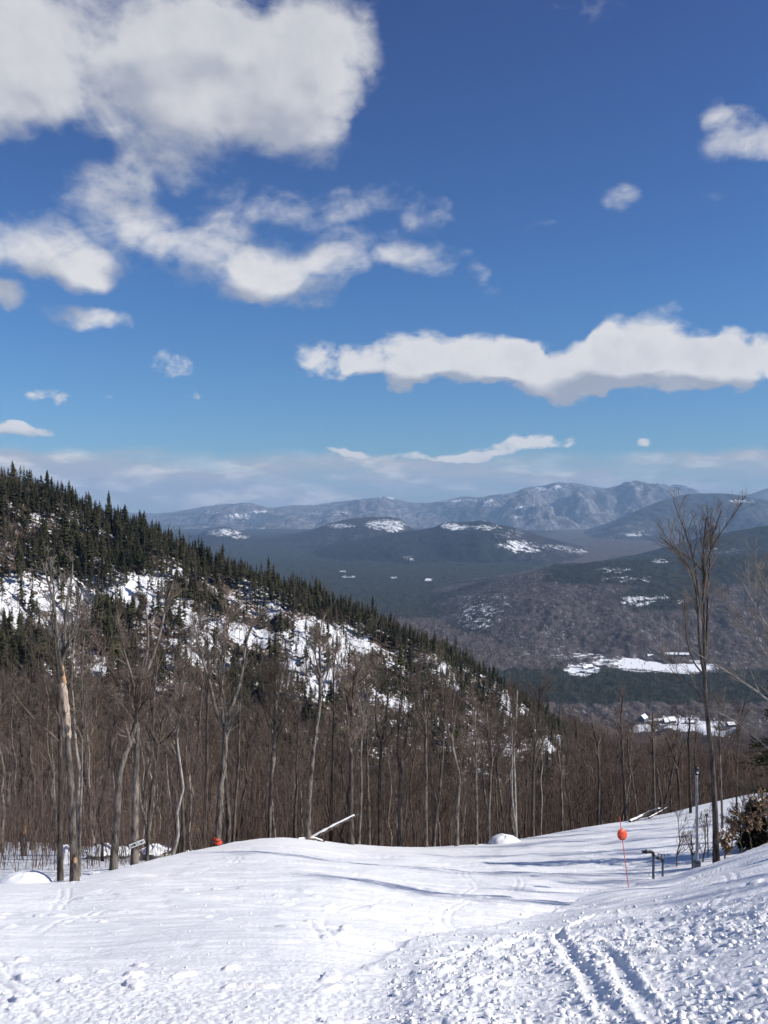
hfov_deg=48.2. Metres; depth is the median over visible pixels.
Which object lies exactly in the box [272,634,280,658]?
spruce tree
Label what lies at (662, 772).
bare tree
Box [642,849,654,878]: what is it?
snowmaking hydrant
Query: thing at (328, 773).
bare tree
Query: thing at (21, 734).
bare tree
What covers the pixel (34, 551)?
spruce tree
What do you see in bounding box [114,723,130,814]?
bare tree
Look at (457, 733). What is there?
spruce tree
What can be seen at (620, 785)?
bare tree
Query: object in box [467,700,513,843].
bare tree
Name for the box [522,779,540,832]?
bare tree
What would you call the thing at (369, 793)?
bare tree
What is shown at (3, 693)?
spruce tree
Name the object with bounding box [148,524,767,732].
valley
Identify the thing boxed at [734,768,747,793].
bare tree
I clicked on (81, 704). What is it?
bare tree
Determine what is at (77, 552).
spruce tree
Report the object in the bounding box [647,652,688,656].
long barn
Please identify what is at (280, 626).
spruce tree
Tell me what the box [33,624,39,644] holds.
spruce tree
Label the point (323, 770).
bare tree
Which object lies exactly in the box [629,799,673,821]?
fallen branch
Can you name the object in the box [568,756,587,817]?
bare tree
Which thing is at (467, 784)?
bare tree
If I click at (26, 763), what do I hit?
bare tree
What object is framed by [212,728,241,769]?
bare tree
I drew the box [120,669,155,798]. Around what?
bare tree
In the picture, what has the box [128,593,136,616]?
spruce tree
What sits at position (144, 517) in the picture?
spruce tree
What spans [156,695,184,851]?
bare tree
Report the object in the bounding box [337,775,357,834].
bare tree
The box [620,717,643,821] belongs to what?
bare tree
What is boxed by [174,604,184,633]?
spruce tree
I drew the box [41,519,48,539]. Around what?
spruce tree
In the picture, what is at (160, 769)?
bare tree
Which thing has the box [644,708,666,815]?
bare tree
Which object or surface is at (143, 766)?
bare tree
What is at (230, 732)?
bare tree
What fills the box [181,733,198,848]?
bare tree
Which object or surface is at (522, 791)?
bare tree
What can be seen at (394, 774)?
bare tree
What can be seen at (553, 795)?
bare tree
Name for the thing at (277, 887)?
snow slope
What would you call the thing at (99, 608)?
spruce tree
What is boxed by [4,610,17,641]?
spruce tree
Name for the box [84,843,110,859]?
snowy boulder
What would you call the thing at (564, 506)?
mountain range
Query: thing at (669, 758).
bare tree
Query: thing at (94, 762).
bare tree
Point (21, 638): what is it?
spruce tree
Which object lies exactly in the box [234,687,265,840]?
bare tree
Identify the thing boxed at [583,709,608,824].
bare tree
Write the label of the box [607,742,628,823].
bare tree
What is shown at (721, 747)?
bare tree
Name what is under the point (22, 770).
bare tree
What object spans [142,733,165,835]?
bare tree
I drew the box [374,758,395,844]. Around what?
bare tree
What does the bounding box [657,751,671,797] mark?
bare tree
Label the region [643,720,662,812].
bare tree
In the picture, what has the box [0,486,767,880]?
hillside
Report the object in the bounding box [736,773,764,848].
beech sapling
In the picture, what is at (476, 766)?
bare tree
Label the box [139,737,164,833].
bare tree
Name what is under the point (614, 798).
bare tree
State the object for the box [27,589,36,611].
spruce tree
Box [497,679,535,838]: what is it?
bare tree
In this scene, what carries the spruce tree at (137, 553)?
on the hillside
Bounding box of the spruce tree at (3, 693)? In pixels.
[0,691,10,719]
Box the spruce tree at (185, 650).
[183,649,190,681]
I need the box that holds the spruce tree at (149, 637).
[146,626,152,651]
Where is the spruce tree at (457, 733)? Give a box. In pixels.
[450,726,462,753]
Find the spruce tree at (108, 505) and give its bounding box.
[105,491,110,518]
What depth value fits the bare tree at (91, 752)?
84.08 m
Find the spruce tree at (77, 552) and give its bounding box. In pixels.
[74,534,81,556]
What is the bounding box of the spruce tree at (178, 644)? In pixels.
[174,636,181,663]
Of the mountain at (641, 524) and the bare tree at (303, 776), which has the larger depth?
the mountain at (641, 524)
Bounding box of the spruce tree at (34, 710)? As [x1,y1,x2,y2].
[32,699,38,723]
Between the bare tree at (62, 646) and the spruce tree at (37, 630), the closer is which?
the bare tree at (62, 646)
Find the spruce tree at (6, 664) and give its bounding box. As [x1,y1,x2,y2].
[3,655,10,677]
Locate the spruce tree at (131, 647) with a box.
[129,632,139,665]
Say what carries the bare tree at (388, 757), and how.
on the hillside
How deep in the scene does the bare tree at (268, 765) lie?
69.75 m
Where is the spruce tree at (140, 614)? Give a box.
[136,603,143,625]
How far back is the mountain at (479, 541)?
5638.97 m
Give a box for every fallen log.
[299,836,324,841]
[311,813,358,837]
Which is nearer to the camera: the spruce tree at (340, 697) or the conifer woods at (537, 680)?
the spruce tree at (340, 697)
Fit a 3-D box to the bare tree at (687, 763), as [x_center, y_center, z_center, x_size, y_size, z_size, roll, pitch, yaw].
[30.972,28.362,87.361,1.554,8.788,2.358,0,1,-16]
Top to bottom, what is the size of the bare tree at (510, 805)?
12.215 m
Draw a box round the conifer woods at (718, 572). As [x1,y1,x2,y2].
[364,554,767,655]
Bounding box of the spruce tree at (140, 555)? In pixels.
[135,545,141,566]
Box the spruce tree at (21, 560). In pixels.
[19,551,27,577]
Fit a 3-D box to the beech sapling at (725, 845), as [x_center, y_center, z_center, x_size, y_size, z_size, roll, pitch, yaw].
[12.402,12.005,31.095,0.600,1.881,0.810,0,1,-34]
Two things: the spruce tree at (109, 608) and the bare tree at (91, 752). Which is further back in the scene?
the spruce tree at (109, 608)
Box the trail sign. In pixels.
[129,839,144,848]
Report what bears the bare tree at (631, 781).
on the hillside
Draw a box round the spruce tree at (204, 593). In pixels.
[201,578,209,604]
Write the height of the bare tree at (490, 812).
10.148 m
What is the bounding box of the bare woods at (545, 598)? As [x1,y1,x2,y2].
[352,560,767,656]
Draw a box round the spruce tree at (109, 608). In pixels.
[105,598,112,619]
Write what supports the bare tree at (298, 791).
on the hillside
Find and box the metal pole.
[693,766,700,867]
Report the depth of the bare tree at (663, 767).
90.73 m
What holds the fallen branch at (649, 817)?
on the snow slope
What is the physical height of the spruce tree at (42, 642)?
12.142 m
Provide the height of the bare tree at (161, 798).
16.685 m
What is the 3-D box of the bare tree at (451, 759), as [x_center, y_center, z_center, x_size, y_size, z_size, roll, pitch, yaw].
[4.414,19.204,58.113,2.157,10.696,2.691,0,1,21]
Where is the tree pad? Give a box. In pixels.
[213,836,221,845]
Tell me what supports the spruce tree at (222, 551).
on the hillside
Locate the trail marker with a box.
[617,817,628,886]
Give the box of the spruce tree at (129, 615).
[124,606,133,632]
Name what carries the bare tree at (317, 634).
on the hillside
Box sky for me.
[0,0,767,513]
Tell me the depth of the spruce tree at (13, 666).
194.43 m
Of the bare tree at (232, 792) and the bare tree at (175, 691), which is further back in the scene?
the bare tree at (232, 792)
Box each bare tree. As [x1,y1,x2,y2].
[0,667,23,842]
[0,668,11,852]
[0,696,13,740]
[0,709,17,800]
[0,720,17,815]
[0,725,13,840]
[4,727,27,834]
[5,698,35,847]
[6,631,52,849]
[8,589,83,880]
[13,753,26,826]
[14,713,32,831]
[14,724,37,834]
[18,727,40,834]
[22,719,54,844]
[22,732,48,824]
[25,710,45,834]
[26,673,56,850]
[27,545,89,881]
[32,709,64,788]
[35,701,64,826]
[37,747,54,806]
[38,738,57,829]
[42,704,62,841]
[46,584,108,855]
[47,723,73,779]
[49,717,76,824]
[50,603,115,875]
[61,710,80,819]
[63,669,101,845]
[71,714,84,792]
[71,725,89,834]
[74,672,103,845]
[74,700,105,818]
[76,622,127,753]
[77,721,104,831]
[85,722,112,843]
[93,713,119,837]
[96,659,131,860]
[102,636,162,870]
[102,735,120,842]
[105,709,123,831]
[106,690,150,844]
[106,753,123,788]
[110,571,186,864]
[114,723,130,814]
[116,703,150,844]
[116,724,124,821]
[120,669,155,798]
[124,646,164,843]
[127,686,196,861]
[133,734,150,838]
[138,625,180,832]
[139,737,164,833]
[140,732,160,842]
[141,707,170,839]
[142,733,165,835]
[142,734,164,836]
[150,668,184,852]
[153,717,180,842]
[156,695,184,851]
[159,638,207,855]
[160,742,175,848]
[162,716,192,827]
[163,723,195,846]
[163,758,175,824]
[168,724,188,837]
[170,681,201,850]
[173,675,204,839]
[173,735,204,832]
[177,642,225,853]
[178,603,223,847]
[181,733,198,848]
[183,681,219,837]
[184,585,252,843]
[185,602,267,839]
[188,744,218,797]
[198,707,227,846]
[199,735,217,803]
[200,728,219,846]
[201,739,230,837]
[203,673,237,843]
[209,701,237,821]
[211,657,259,841]
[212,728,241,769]
[217,748,241,826]
[218,705,257,832]
[229,756,244,836]
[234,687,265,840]
[234,751,262,837]
[236,722,269,837]
[241,730,268,830]
[250,651,313,837]
[255,719,286,837]
[256,624,308,837]
[256,703,285,835]
[256,727,288,834]
[257,749,278,832]
[264,772,287,810]
[269,739,282,836]
[274,721,308,830]
[274,750,291,837]
[280,713,317,831]
[282,667,314,837]
[282,748,305,827]
[283,746,315,836]
[285,731,309,835]
[289,745,315,823]
[299,605,344,839]
[300,762,316,804]
[301,747,324,793]
[303,744,327,828]
[303,750,326,828]
[307,716,340,826]
[312,730,339,826]
[313,749,336,822]
[322,605,360,841]
[322,738,347,796]
[323,703,356,842]
[323,734,345,838]
[330,651,374,844]
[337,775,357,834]
[339,671,372,842]
[340,656,387,844]
[341,760,357,808]
[349,640,381,844]
[354,752,371,820]
[356,768,377,817]
[357,762,376,844]
[363,756,378,831]
[372,671,397,845]
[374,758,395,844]
[375,728,398,846]
[375,762,402,824]
[376,760,392,837]
[385,728,420,806]
[385,736,410,837]
[385,736,415,826]
[387,668,423,846]
[394,735,422,845]
[396,725,422,846]
[402,762,415,843]
[405,721,435,810]
[406,645,447,846]
[407,750,423,846]
[414,725,438,845]
[417,732,440,846]
[420,788,433,827]
[423,757,440,840]
[426,668,462,846]
[428,758,446,836]
[434,762,453,843]
[437,669,472,845]
[437,716,466,844]
[444,729,474,834]
[447,709,484,844]
[459,682,491,844]
[459,782,469,834]
[460,781,468,844]
[463,788,473,834]
[465,780,479,842]
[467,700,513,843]
[468,795,483,843]
[469,686,500,831]
[471,779,488,824]
[479,720,509,841]
[479,792,492,835]
[481,735,505,833]
[487,723,511,833]
[493,747,511,833]
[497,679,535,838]
[498,765,508,827]
[500,673,532,835]
[501,753,526,837]
[515,760,535,835]
[516,779,528,838]
[519,741,537,837]
[520,668,560,836]
[522,688,553,833]
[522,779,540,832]
[528,785,540,821]
[538,776,559,833]
[547,734,571,828]
[549,741,570,831]
[549,788,560,830]
[554,722,574,829]
[554,784,567,828]
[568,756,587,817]
[570,741,588,824]
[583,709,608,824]
[587,783,596,822]
[590,781,603,823]
[596,726,617,824]
[596,765,612,820]
[600,788,608,818]
[606,678,632,820]
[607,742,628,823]
[611,783,622,815]
[613,759,626,821]
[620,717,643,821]
[620,720,645,809]
[622,725,640,816]
[625,754,639,810]
[634,762,650,790]
[636,765,648,815]
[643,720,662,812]
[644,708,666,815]
[644,737,663,815]
[647,772,655,802]
[650,757,663,814]
[651,483,753,862]
[655,744,667,813]
[656,739,668,804]
[656,739,668,812]
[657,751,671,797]
[659,733,689,810]
[660,724,678,812]
[663,702,695,813]
[669,743,688,805]
[680,762,691,806]
[682,750,696,788]
[683,537,767,747]
[683,715,697,812]
[684,701,701,804]
[690,731,707,802]
[701,769,710,795]
[708,692,739,827]
[723,697,755,807]
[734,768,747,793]
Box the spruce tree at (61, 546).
[56,539,63,566]
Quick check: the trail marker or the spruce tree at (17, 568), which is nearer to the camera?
the trail marker
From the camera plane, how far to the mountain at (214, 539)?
7316.03 m
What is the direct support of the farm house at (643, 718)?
on the valley
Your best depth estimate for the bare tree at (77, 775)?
81.96 m
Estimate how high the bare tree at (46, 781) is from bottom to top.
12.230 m
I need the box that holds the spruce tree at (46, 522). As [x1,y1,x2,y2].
[44,517,51,539]
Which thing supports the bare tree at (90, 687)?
on the hillside
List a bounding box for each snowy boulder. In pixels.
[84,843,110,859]
[118,845,139,859]
[141,843,170,860]
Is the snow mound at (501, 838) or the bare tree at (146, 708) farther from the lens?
the bare tree at (146, 708)
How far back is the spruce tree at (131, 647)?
222.78 m
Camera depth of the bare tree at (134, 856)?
29.97 m
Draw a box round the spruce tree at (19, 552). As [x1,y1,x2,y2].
[14,546,23,568]
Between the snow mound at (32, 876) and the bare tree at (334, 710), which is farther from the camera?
the bare tree at (334, 710)
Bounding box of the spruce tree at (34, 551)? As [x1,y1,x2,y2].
[28,536,37,562]
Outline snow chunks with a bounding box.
[1,896,767,1023]
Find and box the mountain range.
[104,480,767,530]
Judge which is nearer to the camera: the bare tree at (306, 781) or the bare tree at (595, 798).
the bare tree at (595, 798)
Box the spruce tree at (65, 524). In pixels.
[58,514,73,547]
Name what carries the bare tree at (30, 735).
on the hillside
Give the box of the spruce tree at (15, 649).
[10,638,19,672]
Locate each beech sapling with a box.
[719,815,737,858]
[720,798,740,845]
[726,792,756,852]
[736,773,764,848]
[744,766,767,832]
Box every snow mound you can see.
[0,870,51,883]
[55,844,69,863]
[488,833,519,843]
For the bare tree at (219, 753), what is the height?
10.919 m
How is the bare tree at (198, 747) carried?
on the hillside
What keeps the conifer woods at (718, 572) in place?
on the wooded hill at (639, 647)
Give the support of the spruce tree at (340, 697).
on the hillside
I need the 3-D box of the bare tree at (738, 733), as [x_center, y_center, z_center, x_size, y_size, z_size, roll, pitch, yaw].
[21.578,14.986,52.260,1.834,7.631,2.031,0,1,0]
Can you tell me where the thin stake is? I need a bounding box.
[705,814,708,857]
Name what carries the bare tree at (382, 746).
on the hillside
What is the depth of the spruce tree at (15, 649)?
196.86 m
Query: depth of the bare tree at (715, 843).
30.02 m
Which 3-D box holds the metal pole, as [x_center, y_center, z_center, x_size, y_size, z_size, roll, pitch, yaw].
[10.615,10.599,29.093,0.229,3.962,0.212,0,1,0]
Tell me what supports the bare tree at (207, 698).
on the hillside
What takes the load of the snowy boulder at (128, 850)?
on the hillside
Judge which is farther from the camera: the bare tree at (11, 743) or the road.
the road
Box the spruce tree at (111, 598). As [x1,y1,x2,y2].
[110,592,113,612]
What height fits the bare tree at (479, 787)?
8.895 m
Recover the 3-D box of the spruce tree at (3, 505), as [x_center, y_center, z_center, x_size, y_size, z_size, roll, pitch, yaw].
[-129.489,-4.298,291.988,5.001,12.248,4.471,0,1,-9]
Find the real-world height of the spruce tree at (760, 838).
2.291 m
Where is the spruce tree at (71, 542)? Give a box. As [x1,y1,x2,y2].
[66,534,75,557]
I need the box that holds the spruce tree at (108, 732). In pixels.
[105,720,112,749]
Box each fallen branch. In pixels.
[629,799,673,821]
[645,790,679,818]
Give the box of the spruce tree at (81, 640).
[77,630,87,648]
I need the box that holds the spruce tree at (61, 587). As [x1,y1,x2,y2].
[57,581,65,603]
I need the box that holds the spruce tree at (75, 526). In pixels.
[70,519,81,545]
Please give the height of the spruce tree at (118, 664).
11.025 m
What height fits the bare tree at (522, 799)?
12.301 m
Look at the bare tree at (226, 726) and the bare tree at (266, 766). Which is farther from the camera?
the bare tree at (266, 766)
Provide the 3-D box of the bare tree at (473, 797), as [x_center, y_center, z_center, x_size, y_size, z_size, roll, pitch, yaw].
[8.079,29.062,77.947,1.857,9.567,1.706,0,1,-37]
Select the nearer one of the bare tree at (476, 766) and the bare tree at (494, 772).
the bare tree at (476, 766)
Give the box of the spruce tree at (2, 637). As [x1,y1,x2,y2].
[0,628,12,668]
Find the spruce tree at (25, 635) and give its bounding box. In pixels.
[23,628,27,656]
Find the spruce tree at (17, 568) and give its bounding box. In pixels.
[14,557,22,585]
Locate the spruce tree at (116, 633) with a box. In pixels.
[106,620,121,657]
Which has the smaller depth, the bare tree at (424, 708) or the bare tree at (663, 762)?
the bare tree at (424, 708)
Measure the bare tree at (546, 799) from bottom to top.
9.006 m
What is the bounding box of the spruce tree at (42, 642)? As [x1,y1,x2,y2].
[34,622,49,667]
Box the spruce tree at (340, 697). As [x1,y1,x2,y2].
[335,685,345,709]
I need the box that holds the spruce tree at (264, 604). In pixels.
[261,591,267,614]
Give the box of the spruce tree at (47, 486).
[44,469,50,501]
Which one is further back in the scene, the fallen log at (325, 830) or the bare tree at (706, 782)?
the bare tree at (706, 782)
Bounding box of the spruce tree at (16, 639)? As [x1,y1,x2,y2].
[11,631,21,654]
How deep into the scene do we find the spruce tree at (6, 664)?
194.41 m
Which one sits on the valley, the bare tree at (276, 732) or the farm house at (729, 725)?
the farm house at (729, 725)
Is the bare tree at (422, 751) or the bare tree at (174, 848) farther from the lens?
the bare tree at (422, 751)
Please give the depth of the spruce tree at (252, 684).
235.52 m
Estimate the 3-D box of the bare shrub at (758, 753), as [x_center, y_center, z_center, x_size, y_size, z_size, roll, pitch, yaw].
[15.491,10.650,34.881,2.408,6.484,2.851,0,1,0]
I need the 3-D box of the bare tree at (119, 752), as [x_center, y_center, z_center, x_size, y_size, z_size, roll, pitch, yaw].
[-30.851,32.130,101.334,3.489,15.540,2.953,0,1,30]
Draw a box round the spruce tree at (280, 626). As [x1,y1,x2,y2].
[276,609,285,639]
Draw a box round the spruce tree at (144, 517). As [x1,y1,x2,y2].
[142,511,148,529]
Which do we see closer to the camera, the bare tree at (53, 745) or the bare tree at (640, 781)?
the bare tree at (640, 781)
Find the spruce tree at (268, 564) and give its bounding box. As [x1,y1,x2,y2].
[265,557,272,577]
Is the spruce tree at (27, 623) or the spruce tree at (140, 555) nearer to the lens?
the spruce tree at (27, 623)
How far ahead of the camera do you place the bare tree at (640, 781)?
84.01 m
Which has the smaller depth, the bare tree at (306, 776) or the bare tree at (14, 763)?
the bare tree at (306, 776)
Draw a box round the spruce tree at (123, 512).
[120,505,130,528]
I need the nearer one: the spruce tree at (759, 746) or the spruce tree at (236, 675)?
the spruce tree at (759, 746)
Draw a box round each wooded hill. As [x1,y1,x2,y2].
[424,553,767,663]
[604,525,767,560]
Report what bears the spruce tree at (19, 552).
on the hillside
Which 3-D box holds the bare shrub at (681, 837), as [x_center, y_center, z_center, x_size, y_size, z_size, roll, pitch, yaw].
[10.786,11.814,30.990,0.700,2.714,1.114,0,1,-24]
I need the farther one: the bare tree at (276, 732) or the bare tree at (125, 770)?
the bare tree at (125, 770)
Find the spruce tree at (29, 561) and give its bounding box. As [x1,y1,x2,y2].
[25,548,32,568]
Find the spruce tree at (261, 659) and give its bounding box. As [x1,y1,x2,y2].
[258,650,262,672]
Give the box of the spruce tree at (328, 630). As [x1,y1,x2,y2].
[325,622,331,641]
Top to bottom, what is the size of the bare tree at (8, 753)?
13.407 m
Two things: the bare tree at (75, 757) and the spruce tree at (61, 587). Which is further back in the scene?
the spruce tree at (61, 587)
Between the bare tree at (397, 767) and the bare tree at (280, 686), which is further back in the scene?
the bare tree at (397, 767)
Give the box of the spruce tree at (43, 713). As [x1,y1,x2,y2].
[37,697,52,733]
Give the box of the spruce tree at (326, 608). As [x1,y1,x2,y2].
[323,596,330,619]
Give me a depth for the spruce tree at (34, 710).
169.60 m
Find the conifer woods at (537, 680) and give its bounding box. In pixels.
[459,648,767,705]
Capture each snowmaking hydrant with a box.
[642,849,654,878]
[656,853,664,876]
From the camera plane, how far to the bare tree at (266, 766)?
61.24 m
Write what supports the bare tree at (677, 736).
on the hillside
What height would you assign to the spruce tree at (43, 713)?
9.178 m
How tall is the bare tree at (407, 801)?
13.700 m
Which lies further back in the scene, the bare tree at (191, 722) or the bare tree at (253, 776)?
the bare tree at (253, 776)
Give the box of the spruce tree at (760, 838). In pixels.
[734,800,767,849]
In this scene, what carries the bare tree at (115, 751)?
on the hillside
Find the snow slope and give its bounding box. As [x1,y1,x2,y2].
[0,793,767,1023]
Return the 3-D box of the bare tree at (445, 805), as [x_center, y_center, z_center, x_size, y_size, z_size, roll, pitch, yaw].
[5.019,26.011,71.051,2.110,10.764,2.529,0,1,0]
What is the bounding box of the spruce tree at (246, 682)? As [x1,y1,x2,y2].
[242,673,249,689]
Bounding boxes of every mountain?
[182,517,414,551]
[311,520,587,565]
[583,493,767,541]
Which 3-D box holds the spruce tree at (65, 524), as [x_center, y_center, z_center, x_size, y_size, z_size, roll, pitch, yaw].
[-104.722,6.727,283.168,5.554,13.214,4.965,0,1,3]
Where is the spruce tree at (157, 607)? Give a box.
[154,593,163,617]
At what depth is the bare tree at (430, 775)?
74.89 m
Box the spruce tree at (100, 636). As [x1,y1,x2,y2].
[94,629,102,653]
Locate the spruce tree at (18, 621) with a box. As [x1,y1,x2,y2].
[15,614,23,633]
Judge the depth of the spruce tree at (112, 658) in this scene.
212.89 m
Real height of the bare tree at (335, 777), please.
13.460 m
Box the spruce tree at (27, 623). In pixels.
[25,615,31,635]
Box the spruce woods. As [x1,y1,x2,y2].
[0,460,635,825]
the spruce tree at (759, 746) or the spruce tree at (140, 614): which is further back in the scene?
the spruce tree at (140, 614)
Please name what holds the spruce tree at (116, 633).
on the hillside
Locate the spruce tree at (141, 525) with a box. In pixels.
[135,514,147,547]
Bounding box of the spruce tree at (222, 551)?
[221,544,226,568]
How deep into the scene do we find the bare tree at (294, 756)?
64.36 m
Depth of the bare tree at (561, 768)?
64.77 m
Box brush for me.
[0,703,767,871]
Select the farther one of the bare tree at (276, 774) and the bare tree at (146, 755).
the bare tree at (276, 774)
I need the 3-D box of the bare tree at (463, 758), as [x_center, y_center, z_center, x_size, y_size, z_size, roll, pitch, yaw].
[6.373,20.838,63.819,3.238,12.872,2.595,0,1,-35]
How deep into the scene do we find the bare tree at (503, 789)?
71.48 m
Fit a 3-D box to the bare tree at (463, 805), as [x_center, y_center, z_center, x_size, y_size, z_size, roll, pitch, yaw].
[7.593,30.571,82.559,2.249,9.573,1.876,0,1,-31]
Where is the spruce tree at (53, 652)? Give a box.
[49,643,55,664]
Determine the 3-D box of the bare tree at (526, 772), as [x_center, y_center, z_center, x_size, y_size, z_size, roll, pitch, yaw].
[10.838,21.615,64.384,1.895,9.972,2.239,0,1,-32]
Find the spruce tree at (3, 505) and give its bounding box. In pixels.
[0,483,9,511]
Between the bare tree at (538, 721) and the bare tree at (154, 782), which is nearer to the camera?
the bare tree at (538, 721)
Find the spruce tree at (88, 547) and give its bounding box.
[81,530,95,567]
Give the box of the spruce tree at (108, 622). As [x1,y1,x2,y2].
[101,614,112,631]
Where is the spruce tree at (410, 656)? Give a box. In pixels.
[405,645,413,669]
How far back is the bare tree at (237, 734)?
44.17 m
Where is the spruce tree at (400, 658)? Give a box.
[396,643,405,670]
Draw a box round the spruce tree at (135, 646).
[129,636,139,666]
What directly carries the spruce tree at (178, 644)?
on the hillside
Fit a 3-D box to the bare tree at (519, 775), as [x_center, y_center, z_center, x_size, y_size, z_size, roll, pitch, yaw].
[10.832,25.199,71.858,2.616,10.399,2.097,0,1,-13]
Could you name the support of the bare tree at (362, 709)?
on the hillside
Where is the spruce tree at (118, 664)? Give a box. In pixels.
[111,650,123,686]
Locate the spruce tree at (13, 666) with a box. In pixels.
[12,663,15,683]
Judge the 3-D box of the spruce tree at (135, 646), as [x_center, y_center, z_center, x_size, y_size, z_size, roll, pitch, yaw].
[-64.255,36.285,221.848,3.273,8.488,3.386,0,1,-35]
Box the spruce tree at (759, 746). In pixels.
[720,680,767,836]
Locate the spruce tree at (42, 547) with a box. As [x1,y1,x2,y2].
[38,533,45,559]
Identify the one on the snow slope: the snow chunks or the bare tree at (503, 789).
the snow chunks
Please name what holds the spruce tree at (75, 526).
on the hillside
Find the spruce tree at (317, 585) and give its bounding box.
[312,577,321,605]
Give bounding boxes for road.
[528,665,766,679]
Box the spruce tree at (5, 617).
[1,611,7,632]
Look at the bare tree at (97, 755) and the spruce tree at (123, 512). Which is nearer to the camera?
the bare tree at (97, 755)
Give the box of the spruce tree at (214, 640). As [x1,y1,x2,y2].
[210,634,218,660]
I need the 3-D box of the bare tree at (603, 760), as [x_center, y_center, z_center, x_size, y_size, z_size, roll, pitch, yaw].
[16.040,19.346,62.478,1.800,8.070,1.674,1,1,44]
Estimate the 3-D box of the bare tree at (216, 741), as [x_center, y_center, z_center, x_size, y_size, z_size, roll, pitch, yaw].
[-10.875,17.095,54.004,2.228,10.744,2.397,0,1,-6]
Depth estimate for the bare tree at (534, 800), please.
97.57 m
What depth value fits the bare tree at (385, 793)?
94.88 m
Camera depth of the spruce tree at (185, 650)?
223.45 m
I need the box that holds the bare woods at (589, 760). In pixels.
[537,697,767,831]
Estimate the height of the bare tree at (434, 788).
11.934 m
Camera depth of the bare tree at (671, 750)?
68.10 m
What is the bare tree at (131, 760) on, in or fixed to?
on the hillside
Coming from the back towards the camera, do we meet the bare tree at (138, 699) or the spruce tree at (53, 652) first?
the spruce tree at (53, 652)
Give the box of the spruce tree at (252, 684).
[247,667,254,688]
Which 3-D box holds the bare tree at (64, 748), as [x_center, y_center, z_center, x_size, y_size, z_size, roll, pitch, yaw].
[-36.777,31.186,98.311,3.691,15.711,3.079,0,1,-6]
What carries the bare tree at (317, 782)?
on the hillside
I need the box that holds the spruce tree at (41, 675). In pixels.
[38,661,43,687]
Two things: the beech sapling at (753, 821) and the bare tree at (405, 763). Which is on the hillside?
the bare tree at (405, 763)
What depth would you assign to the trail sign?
29.85 m
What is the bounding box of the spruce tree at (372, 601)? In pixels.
[370,597,374,617]
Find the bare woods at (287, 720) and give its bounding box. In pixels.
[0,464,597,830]
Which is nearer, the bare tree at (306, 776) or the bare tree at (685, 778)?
the bare tree at (306, 776)
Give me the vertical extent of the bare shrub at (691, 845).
2.177 m
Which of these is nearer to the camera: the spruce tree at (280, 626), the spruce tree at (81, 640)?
the spruce tree at (81, 640)
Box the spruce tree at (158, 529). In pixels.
[155,521,162,540]
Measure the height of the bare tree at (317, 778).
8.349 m
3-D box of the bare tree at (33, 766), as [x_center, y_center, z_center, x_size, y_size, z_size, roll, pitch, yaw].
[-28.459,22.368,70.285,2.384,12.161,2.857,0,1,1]
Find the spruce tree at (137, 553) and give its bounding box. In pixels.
[135,539,141,565]
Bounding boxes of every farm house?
[582,663,592,669]
[638,713,647,721]
[662,715,676,723]
[725,721,735,726]
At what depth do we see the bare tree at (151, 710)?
58.09 m
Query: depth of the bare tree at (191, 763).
81.17 m
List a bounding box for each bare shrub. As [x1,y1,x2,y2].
[670,799,692,865]
[683,818,708,868]
[694,803,711,861]
[720,773,757,842]
[729,705,767,799]
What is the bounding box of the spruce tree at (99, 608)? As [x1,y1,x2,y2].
[93,593,105,627]
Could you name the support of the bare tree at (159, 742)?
on the hillside
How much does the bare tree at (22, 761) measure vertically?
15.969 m
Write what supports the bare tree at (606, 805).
on the hillside
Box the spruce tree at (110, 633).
[106,627,115,652]
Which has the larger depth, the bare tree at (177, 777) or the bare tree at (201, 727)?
the bare tree at (201, 727)
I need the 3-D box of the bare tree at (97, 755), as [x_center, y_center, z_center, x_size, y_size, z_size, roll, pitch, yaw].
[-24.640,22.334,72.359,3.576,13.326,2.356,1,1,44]
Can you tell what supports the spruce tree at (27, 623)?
on the hillside
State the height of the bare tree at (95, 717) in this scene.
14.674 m
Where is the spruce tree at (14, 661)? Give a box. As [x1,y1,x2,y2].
[10,653,19,677]
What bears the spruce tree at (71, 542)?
on the hillside
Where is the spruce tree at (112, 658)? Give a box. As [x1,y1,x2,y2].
[104,639,116,675]
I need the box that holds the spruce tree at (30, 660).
[26,650,33,674]
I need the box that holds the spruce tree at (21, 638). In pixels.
[17,632,24,653]
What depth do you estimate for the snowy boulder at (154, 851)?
40.92 m
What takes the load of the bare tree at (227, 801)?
on the hillside
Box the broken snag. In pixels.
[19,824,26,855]
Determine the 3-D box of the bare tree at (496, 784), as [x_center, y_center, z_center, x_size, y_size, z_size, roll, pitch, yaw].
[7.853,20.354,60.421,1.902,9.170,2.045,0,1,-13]
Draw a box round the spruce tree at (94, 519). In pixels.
[87,508,101,536]
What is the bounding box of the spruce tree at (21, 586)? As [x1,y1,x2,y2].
[15,576,26,603]
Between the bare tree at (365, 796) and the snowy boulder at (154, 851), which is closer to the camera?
the snowy boulder at (154, 851)
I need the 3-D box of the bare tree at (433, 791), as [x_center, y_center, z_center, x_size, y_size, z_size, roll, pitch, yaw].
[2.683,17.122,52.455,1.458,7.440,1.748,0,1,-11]
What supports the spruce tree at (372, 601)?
on the hillside
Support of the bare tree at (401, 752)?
on the hillside
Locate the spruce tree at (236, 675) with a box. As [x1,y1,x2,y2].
[231,670,238,693]
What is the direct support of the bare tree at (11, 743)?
on the hillside
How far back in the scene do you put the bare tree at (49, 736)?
73.81 m
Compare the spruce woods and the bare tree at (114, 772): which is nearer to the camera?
the bare tree at (114, 772)

